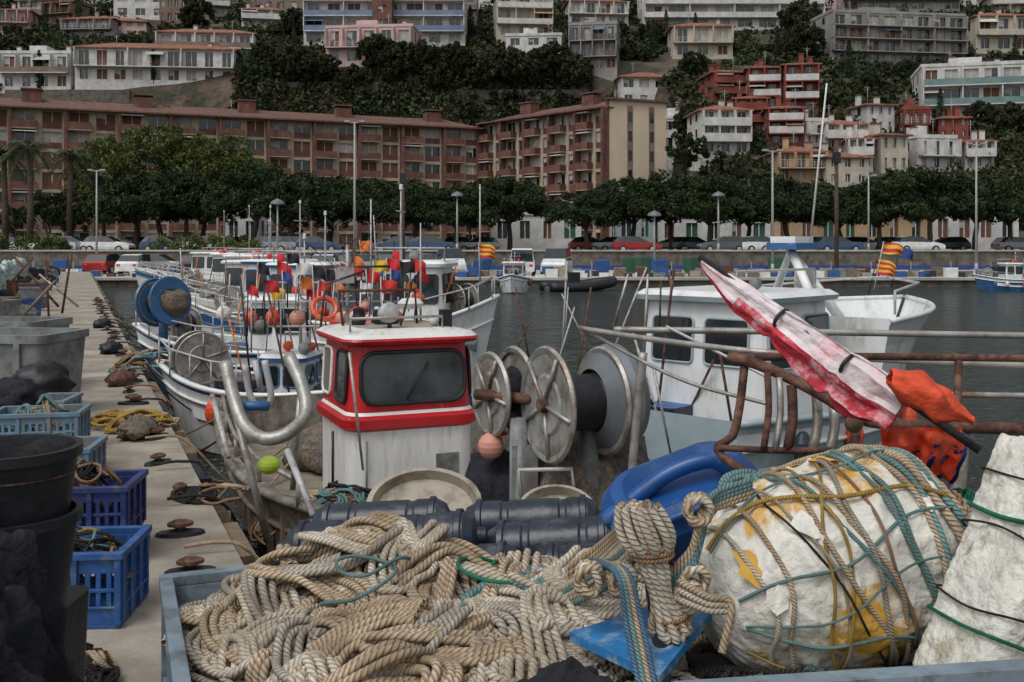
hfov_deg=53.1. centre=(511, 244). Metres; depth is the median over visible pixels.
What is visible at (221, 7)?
hilltop house
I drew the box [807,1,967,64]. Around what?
terraced apartment block
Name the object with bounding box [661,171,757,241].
umbrella pine tree
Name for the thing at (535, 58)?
hillside tree
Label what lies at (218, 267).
blue fishing boat
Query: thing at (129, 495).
navy fish crate
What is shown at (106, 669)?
pier ropes
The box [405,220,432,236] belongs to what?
roadside tree
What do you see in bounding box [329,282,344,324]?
marker flag
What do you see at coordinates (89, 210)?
umbrella pine tree
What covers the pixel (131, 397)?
mooring cleat
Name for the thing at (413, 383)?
red and white fishing boat
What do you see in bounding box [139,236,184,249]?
parked car
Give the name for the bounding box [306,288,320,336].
marker flag
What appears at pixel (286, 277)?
marker flag
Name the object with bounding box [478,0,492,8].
hilltop house
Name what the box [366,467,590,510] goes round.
beige fish tub
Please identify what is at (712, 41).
cream villa
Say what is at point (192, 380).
open fishing boat
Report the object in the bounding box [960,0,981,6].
hilltop house
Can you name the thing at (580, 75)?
hillside tree
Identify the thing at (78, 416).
light blue fish crate
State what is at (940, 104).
cypress tree
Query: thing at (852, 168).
ochre house
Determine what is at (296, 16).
hillside tree
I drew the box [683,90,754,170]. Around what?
white house with arch
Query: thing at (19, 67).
hillside villa
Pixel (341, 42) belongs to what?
pink house
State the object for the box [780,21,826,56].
hillside tree
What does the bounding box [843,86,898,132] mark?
white village house
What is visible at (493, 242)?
parked car
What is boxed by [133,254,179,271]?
parked car
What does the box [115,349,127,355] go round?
mooring cleat
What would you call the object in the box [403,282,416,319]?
marker flag
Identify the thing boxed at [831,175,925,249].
umbrella pine tree
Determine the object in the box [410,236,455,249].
parked car
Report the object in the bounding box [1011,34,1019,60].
cypress tree
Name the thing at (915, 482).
float lashing ropes
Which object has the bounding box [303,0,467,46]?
apartment block
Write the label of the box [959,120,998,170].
white village house
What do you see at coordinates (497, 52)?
hillside tree
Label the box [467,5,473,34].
cypress tree
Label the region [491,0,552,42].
cream house
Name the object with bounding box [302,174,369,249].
umbrella pine tree
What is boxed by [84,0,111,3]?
hilltop house
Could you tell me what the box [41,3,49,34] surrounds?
cypress tree
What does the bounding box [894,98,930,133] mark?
house
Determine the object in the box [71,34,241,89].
villa with brick arcade
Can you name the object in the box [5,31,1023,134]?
hillside retaining wall
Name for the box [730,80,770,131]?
red terrace house
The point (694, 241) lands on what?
parked car
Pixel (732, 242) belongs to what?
parked car
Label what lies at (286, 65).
hillside tree
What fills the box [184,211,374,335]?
white and blue fishing boat
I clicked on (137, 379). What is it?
mooring cleat
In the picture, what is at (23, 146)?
palm tree
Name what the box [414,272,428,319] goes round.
marker flag
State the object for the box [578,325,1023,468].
galvanised handrail
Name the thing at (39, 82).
cypress tree
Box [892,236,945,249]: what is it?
parked car
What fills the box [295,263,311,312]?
marker flag
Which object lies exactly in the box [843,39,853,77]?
cypress tree
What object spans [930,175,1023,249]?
umbrella pine tree
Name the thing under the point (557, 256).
white van
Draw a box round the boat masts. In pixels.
[180,83,827,469]
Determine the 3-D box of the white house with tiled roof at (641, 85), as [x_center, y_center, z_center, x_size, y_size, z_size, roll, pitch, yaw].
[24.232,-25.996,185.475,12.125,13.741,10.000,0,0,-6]
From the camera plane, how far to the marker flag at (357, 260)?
12.64 m
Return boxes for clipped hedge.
[0,233,261,249]
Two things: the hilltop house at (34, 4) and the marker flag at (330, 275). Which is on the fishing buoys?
the marker flag at (330, 275)
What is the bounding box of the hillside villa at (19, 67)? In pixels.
[0,46,74,92]
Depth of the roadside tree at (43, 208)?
102.07 m
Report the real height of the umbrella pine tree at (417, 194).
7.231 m
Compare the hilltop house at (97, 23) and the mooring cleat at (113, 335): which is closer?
the mooring cleat at (113, 335)
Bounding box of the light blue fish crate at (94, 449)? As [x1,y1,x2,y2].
[76,435,107,469]
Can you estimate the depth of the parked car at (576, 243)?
96.63 m
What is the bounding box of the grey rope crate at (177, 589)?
[159,565,246,681]
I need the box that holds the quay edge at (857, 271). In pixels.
[59,266,1023,276]
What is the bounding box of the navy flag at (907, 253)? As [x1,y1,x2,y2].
[891,248,913,286]
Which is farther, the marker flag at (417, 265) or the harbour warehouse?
the harbour warehouse
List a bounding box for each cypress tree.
[34,49,43,87]
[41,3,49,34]
[74,0,82,16]
[150,49,156,83]
[247,50,254,87]
[290,25,297,43]
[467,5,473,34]
[476,8,484,42]
[588,66,593,90]
[648,19,657,61]
[663,9,668,29]
[693,12,697,22]
[773,25,780,57]
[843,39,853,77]
[935,88,944,116]
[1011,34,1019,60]
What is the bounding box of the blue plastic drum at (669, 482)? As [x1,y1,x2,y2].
[599,441,758,565]
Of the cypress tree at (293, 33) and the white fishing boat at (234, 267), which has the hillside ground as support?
the cypress tree at (293, 33)
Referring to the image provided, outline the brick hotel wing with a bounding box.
[475,91,616,249]
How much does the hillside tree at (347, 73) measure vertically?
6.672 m
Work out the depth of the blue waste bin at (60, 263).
70.60 m
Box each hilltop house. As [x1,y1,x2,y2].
[0,3,43,34]
[15,0,81,9]
[41,0,97,24]
[59,6,119,37]
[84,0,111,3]
[110,8,152,35]
[114,0,158,19]
[159,0,188,24]
[200,0,232,19]
[232,0,261,5]
[239,3,286,27]
[262,0,302,10]
[468,0,478,18]
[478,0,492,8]
[825,0,835,9]
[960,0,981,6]
[979,0,1023,12]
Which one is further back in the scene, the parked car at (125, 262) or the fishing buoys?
the parked car at (125, 262)
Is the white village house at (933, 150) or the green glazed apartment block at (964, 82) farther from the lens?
the green glazed apartment block at (964, 82)
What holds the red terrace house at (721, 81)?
on the hillside ground
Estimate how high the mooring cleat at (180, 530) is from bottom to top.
0.093 m
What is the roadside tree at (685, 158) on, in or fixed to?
on the hillside ground
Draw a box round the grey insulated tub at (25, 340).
[0,316,88,391]
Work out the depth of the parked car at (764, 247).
89.36 m
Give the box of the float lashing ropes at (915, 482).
[706,444,970,670]
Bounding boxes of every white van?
[436,248,466,270]
[510,248,535,275]
[540,248,572,273]
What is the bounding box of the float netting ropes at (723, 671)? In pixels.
[603,466,1023,681]
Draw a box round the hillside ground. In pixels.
[0,0,1023,249]
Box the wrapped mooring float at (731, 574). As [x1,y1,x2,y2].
[691,451,958,670]
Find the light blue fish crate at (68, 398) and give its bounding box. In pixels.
[13,392,83,431]
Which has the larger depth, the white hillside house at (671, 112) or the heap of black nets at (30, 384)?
the white hillside house at (671, 112)
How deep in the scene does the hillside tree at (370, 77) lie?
182.25 m
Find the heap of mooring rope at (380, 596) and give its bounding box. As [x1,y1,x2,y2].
[161,511,716,681]
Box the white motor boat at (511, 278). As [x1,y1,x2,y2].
[497,252,532,293]
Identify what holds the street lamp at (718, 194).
on the promenade road
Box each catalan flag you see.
[478,243,494,281]
[868,258,895,293]
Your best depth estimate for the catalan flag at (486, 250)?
40.17 m
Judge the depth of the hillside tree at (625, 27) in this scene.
208.92 m
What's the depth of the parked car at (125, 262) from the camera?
70.31 m
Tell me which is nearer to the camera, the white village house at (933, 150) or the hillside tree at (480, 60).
the white village house at (933, 150)
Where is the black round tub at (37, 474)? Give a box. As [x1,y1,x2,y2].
[0,433,88,681]
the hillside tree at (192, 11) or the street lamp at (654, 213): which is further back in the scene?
the hillside tree at (192, 11)
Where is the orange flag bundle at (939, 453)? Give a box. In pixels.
[880,368,974,484]
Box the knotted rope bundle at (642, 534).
[508,477,752,681]
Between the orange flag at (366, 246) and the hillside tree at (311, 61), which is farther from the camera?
the hillside tree at (311, 61)
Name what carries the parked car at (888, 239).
on the promenade road
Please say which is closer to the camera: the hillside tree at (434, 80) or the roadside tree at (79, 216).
the roadside tree at (79, 216)
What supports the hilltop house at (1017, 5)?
on the hillside ground
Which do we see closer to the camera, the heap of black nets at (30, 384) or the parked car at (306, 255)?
the heap of black nets at (30, 384)
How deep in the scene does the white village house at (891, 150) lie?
135.60 m
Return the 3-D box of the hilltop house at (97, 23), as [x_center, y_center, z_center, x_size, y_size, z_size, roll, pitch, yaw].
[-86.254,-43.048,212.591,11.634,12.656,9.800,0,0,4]
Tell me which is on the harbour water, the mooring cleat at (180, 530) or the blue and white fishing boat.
the blue and white fishing boat
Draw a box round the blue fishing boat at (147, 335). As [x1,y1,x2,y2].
[132,233,380,404]
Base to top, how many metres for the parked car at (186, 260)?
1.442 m
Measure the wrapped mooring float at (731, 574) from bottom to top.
0.542 m
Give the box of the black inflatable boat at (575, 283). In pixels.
[539,272,616,291]
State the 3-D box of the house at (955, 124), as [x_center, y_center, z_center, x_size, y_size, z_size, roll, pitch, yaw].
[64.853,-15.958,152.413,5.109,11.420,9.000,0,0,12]
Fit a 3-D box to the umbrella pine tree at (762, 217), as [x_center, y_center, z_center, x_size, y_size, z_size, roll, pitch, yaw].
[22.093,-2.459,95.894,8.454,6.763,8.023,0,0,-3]
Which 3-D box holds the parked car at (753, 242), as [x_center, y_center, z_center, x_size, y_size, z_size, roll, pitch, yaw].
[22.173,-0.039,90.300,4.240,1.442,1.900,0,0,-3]
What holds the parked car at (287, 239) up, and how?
on the promenade road
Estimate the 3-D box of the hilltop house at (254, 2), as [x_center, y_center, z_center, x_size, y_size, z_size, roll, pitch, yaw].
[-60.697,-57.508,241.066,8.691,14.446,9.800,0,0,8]
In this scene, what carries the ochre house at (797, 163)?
on the hillside ground
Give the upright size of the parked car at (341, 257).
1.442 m
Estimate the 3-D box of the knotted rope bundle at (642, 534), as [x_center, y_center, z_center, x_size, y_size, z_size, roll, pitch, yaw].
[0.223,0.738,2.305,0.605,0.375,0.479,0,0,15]
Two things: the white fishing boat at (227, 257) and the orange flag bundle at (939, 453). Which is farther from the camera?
the white fishing boat at (227, 257)
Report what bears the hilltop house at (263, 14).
on the hillside ground
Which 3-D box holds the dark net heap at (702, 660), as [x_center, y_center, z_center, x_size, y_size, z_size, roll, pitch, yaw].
[0.875,1.050,2.705,1.190,0.661,1.381,0,0,26]
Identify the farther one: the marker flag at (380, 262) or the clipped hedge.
the clipped hedge
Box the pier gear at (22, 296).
[0,251,158,441]
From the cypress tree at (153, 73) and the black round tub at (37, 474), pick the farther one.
the cypress tree at (153, 73)
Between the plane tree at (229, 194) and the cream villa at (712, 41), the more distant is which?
the cream villa at (712, 41)
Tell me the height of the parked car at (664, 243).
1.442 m
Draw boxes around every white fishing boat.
[133,211,247,285]
[154,205,351,305]
[158,220,295,282]
[214,223,509,554]
[308,184,499,406]
[632,236,935,471]
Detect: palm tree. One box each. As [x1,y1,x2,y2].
[0,138,55,249]
[0,146,33,249]
[40,147,100,235]
[73,171,112,235]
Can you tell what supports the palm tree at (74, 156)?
on the hillside ground
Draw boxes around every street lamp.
[87,169,105,253]
[270,198,284,253]
[344,120,364,254]
[451,191,462,247]
[647,210,660,258]
[712,191,724,249]
[762,149,782,268]
[860,174,876,249]
[965,142,986,268]
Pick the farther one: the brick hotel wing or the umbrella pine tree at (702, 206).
the brick hotel wing
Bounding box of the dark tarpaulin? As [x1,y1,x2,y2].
[516,655,613,681]
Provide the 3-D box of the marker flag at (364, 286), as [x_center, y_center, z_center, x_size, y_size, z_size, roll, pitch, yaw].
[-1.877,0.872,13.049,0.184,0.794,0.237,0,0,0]
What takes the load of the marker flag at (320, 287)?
in the open fishing boat at (192, 380)
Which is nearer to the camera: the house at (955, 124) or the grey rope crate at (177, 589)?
the grey rope crate at (177, 589)
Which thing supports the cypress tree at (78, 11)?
on the hillside ground
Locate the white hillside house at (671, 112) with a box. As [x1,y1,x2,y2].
[667,102,681,179]
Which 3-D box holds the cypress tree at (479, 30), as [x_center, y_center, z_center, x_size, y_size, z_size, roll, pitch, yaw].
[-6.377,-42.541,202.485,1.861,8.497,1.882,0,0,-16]
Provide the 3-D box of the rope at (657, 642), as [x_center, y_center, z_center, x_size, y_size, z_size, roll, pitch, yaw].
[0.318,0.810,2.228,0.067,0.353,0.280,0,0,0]
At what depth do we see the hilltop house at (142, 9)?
222.54 m
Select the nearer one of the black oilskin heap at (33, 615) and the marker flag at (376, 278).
the black oilskin heap at (33, 615)
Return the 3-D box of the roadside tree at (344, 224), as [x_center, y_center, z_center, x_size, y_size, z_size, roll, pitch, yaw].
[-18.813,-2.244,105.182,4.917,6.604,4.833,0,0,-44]
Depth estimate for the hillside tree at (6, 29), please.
207.59 m
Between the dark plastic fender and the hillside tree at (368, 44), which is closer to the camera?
the dark plastic fender
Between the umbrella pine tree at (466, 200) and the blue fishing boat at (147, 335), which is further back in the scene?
the umbrella pine tree at (466, 200)
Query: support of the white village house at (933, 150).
on the hillside ground
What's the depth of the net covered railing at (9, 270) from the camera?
35.06 m
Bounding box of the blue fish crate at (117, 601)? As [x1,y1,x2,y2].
[69,525,151,628]
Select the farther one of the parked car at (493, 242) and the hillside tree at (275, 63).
the hillside tree at (275, 63)
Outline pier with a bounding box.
[41,272,243,681]
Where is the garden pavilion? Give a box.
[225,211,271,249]
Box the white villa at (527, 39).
[505,21,562,52]
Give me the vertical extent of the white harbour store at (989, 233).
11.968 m
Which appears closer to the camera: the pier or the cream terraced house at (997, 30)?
the pier
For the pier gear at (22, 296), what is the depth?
17.99 m
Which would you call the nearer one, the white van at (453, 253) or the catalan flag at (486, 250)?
the catalan flag at (486, 250)
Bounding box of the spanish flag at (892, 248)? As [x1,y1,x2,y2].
[873,241,902,290]
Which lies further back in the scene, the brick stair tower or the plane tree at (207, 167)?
the brick stair tower
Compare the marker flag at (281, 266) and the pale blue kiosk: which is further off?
the pale blue kiosk
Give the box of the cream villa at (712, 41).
[665,13,735,58]
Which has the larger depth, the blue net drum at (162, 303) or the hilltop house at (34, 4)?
the hilltop house at (34, 4)
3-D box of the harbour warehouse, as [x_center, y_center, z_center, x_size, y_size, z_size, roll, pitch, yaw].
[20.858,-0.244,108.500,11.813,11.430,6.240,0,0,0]
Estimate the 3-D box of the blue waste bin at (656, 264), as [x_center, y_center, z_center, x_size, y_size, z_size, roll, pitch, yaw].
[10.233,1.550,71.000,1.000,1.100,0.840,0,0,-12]
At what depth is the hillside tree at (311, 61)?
181.96 m
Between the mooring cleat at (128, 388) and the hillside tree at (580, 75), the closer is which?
the mooring cleat at (128, 388)
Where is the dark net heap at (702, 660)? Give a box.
[686,651,912,668]
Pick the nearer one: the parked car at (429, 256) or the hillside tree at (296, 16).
the parked car at (429, 256)
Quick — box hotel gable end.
[604,97,669,249]
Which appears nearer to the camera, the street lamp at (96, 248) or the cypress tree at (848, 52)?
the street lamp at (96, 248)
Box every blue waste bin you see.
[53,259,68,267]
[474,259,491,269]
[594,259,609,271]
[651,259,667,272]
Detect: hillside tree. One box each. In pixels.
[2,23,21,36]
[176,0,215,26]
[250,41,274,60]
[260,55,284,77]
[274,43,313,81]
[279,7,302,35]
[296,51,330,81]
[313,53,341,81]
[335,63,367,88]
[354,33,396,80]
[355,66,375,83]
[376,60,404,83]
[388,40,424,80]
[408,40,441,70]
[423,59,455,94]
[438,40,475,82]
[455,50,497,89]
[484,48,512,76]
[489,45,530,84]
[516,47,555,81]
[537,40,572,70]
[556,52,593,89]
[618,20,630,35]
[637,18,666,43]
[670,101,706,134]
[676,50,709,74]
[776,0,822,44]
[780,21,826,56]
[856,70,881,89]
[891,58,920,78]
[962,100,997,126]
[987,101,1023,131]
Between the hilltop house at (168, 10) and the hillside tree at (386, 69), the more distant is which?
the hilltop house at (168, 10)
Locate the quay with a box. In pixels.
[0,250,1023,286]
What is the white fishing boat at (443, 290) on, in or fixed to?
on the harbour water
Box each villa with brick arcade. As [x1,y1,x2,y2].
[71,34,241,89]
[153,20,261,55]
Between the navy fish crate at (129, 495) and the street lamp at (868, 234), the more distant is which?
the street lamp at (868, 234)
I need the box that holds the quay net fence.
[28,261,1023,272]
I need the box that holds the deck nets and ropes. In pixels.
[250,482,371,545]
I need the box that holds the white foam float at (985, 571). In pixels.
[913,433,1023,665]
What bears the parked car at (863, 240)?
on the promenade road
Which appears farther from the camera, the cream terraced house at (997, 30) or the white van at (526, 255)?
the cream terraced house at (997, 30)
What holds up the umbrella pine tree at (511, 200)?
on the hillside ground
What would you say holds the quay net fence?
on the quay
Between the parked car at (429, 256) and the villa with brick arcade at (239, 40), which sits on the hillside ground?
the villa with brick arcade at (239, 40)
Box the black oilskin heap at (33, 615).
[0,529,81,681]
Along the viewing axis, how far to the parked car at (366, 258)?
69.55 m
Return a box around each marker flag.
[246,284,258,339]
[254,262,269,324]
[263,279,279,333]
[265,288,285,351]
[277,261,291,321]
[281,271,292,318]
[287,253,299,307]
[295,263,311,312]
[296,275,314,327]
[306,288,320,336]
[311,264,325,319]
[314,280,329,336]
[325,269,334,324]
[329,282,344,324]
[339,262,345,309]
[340,277,356,302]
[352,254,363,305]
[355,268,361,276]
[358,282,371,294]
[365,269,379,308]
[370,260,387,314]
[380,279,396,305]
[384,258,401,302]
[390,269,400,301]
[399,261,414,309]
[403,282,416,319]
[408,258,425,310]
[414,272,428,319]
[698,255,981,453]
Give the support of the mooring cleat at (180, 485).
on the pier
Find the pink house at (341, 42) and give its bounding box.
[325,14,422,66]
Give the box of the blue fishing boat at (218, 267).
[156,205,292,281]
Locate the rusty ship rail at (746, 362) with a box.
[714,351,1023,489]
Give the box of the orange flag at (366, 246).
[359,240,372,259]
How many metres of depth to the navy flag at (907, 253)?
15.58 m
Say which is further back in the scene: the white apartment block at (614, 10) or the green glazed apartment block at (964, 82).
the white apartment block at (614, 10)
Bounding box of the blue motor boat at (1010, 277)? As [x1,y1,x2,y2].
[972,252,1023,290]
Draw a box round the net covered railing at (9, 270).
[0,257,28,289]
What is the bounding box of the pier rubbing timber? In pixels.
[91,274,255,564]
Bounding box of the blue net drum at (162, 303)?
[134,276,191,346]
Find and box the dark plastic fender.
[279,494,610,558]
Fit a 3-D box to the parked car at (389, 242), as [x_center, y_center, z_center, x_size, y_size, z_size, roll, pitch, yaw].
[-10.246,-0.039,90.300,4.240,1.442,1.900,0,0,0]
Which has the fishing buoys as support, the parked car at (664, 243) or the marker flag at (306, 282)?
the marker flag at (306, 282)
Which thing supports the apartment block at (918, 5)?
on the hillside ground
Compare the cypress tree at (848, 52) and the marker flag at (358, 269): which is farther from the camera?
the cypress tree at (848, 52)
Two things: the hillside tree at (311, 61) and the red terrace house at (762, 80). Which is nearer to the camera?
the red terrace house at (762, 80)
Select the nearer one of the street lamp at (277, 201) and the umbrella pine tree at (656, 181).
the street lamp at (277, 201)
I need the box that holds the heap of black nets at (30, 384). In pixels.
[0,360,76,406]
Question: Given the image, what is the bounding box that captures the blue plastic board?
[569,607,711,681]
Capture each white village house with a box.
[803,103,830,146]
[817,114,869,150]
[839,117,876,171]
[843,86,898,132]
[864,113,913,172]
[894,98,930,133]
[906,119,961,171]
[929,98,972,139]
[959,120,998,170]
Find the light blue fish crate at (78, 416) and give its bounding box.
[0,403,91,435]
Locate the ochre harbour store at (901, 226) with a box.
[774,192,926,249]
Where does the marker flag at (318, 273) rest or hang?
attached to the fishing buoys
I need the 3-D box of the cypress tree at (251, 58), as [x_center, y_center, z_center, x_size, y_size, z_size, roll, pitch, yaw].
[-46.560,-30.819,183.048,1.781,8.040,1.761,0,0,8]
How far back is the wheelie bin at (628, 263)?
75.61 m
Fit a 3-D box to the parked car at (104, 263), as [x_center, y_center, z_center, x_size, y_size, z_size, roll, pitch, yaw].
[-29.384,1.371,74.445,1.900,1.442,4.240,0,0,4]
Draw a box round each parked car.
[9,237,24,249]
[27,240,77,249]
[54,236,85,249]
[80,236,135,249]
[82,254,128,273]
[104,237,143,249]
[115,254,150,273]
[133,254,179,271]
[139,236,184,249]
[164,236,212,249]
[179,254,192,270]
[181,236,230,249]
[243,236,275,249]
[259,236,298,249]
[272,236,316,249]
[296,236,343,249]
[297,254,313,258]
[312,254,339,261]
[337,254,362,272]
[351,254,378,271]
[373,236,414,249]
[378,254,403,272]
[404,254,435,259]
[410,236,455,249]
[444,237,477,249]
[459,237,499,249]
[568,237,607,249]
[590,237,617,249]
[612,236,661,249]
[656,237,693,249]
[675,237,706,249]
[697,236,744,249]
[742,236,783,249]
[757,241,797,249]
[813,236,864,249]
[844,237,876,249]
[873,237,914,249]
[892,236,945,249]
[933,237,971,249]
[990,237,1023,249]
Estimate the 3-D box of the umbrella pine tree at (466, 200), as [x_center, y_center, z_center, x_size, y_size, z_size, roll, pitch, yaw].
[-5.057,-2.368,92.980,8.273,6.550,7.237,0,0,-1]
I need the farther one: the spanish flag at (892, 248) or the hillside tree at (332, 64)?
the hillside tree at (332, 64)
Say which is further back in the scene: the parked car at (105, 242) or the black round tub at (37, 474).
the parked car at (105, 242)
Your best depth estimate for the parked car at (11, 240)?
96.69 m
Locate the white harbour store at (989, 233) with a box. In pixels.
[932,216,1018,249]
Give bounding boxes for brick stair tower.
[372,0,393,23]
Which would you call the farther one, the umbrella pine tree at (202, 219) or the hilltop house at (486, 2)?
the hilltop house at (486, 2)
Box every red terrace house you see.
[695,64,745,103]
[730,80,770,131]
[743,59,782,106]
[759,88,806,145]
[780,48,822,115]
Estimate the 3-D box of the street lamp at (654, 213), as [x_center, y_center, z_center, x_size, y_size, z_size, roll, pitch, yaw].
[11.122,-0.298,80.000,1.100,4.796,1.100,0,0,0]
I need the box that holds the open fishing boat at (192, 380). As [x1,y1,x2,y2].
[155,271,329,455]
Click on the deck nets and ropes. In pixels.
(352, 492)
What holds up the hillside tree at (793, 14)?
on the hillside ground
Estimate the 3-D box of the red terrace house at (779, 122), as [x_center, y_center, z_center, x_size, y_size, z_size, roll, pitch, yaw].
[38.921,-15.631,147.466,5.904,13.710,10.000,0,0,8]
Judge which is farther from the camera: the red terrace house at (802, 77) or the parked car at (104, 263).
the red terrace house at (802, 77)
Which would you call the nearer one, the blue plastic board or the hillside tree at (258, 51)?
the blue plastic board
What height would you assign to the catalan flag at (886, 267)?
0.531 m
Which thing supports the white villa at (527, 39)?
on the hillside ground
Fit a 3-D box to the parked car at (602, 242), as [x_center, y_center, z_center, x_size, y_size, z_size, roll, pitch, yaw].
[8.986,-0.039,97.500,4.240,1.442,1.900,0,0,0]
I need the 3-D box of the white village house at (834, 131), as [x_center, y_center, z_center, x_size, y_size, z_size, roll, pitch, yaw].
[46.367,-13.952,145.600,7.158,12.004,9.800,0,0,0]
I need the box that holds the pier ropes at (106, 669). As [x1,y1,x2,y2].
[5,301,337,681]
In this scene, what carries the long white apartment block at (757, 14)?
on the hillside ground
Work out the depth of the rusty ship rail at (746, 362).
3.27 m
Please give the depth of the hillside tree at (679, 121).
150.13 m
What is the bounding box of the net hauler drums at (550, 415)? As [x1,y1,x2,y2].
[465,343,650,509]
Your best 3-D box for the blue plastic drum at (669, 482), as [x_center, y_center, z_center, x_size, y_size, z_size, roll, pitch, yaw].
[0.567,0.874,3.449,0.557,0.386,0.418,0,0,0]
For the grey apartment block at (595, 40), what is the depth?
184.78 m
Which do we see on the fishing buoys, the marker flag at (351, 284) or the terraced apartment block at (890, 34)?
the marker flag at (351, 284)
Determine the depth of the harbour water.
33.41 m
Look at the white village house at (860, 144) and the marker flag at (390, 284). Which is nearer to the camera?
the marker flag at (390, 284)
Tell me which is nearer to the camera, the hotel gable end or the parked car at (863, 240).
the parked car at (863, 240)
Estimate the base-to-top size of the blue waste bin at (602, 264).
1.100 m
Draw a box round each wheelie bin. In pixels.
[622,257,637,272]
[634,258,652,271]
[682,258,700,273]
[767,258,783,272]
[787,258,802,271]
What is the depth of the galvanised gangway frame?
6.17 m
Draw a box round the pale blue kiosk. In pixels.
[611,218,652,249]
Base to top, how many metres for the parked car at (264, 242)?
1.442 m
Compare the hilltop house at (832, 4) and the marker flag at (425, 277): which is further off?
the hilltop house at (832, 4)
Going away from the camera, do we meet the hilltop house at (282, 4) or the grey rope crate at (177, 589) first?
the grey rope crate at (177, 589)
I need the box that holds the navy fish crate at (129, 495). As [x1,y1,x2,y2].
[72,469,148,525]
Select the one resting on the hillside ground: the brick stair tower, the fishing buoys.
the brick stair tower
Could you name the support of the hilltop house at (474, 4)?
on the hillside ground
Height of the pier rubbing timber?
0.150 m
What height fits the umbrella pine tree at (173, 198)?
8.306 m
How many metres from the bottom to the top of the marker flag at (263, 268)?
0.778 m
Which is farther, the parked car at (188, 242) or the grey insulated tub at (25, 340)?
the parked car at (188, 242)
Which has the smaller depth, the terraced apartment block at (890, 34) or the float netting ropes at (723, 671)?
the float netting ropes at (723, 671)
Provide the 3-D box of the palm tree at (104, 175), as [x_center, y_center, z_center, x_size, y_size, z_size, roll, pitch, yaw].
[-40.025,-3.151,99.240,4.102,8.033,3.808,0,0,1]
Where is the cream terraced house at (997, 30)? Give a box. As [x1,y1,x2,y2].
[968,3,1023,54]
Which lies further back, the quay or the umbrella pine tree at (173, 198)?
the umbrella pine tree at (173, 198)
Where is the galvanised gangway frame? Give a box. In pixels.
[210,352,314,542]
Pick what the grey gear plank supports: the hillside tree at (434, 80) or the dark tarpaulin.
the dark tarpaulin
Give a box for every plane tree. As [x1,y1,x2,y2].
[59,139,149,249]
[85,123,184,236]
[139,122,238,236]
[185,133,268,236]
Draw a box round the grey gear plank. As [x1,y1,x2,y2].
[674,659,1023,681]
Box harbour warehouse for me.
[655,217,770,249]
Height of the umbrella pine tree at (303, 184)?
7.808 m
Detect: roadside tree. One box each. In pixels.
[0,204,26,249]
[21,189,66,234]
[49,201,93,235]
[273,217,309,235]
[307,215,349,230]
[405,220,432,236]
[461,205,476,249]
[665,131,710,177]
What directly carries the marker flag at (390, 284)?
attached to the fishing buoys
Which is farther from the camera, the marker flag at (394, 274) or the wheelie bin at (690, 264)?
the wheelie bin at (690, 264)
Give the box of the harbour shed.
[491,196,580,249]
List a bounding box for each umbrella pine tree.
[81,176,185,249]
[90,168,216,249]
[152,170,247,235]
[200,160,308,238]
[243,170,343,249]
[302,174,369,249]
[324,177,417,249]
[375,177,460,249]
[411,182,501,243]
[469,175,557,249]
[542,188,625,249]
[589,176,684,249]
[625,168,706,249]
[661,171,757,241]
[714,182,789,236]
[748,174,834,249]
[788,187,889,249]
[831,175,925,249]
[877,166,987,241]
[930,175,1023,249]
[963,177,1023,249]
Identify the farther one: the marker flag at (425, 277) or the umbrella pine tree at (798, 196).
the umbrella pine tree at (798, 196)
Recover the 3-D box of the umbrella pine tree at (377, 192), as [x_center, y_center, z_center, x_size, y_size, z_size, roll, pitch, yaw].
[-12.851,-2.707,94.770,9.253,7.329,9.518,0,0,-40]
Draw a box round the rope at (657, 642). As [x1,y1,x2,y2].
[644,583,670,681]
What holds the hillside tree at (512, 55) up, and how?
on the hillside ground
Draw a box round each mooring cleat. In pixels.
[100,326,111,330]
[107,334,120,339]
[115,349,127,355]
[117,394,149,404]
[122,385,134,393]
[133,373,142,381]
[144,452,170,466]
[146,426,168,440]
[155,518,205,537]
[164,555,215,573]
[170,482,186,496]
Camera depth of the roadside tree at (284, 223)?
103.79 m
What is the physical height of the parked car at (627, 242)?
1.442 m
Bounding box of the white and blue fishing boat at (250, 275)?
[179,200,378,314]
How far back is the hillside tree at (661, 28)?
199.22 m
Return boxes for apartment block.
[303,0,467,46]
[561,0,630,24]
[568,11,620,81]
[637,0,824,29]
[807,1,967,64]
[836,0,959,11]
[910,56,1023,118]
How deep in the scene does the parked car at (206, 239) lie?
89.53 m
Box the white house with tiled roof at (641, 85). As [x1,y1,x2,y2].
[613,63,667,99]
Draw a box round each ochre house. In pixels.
[758,129,830,182]
[817,136,874,186]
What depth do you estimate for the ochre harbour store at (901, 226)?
105.50 m
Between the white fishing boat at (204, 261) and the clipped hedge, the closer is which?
the white fishing boat at (204, 261)
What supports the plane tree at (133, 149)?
on the hillside ground
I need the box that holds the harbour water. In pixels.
[101,287,1023,569]
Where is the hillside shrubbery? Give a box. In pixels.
[0,0,1023,231]
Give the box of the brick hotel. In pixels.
[0,87,486,249]
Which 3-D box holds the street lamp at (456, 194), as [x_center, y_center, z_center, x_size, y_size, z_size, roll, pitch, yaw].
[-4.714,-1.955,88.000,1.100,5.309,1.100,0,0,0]
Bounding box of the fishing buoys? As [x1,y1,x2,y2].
[216,271,424,352]
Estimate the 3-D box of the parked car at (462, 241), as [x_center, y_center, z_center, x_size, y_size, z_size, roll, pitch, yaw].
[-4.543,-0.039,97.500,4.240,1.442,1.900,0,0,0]
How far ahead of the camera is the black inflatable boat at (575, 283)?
59.31 m
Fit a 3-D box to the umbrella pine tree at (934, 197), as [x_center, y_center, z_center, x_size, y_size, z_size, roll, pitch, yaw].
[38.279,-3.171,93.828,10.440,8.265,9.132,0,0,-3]

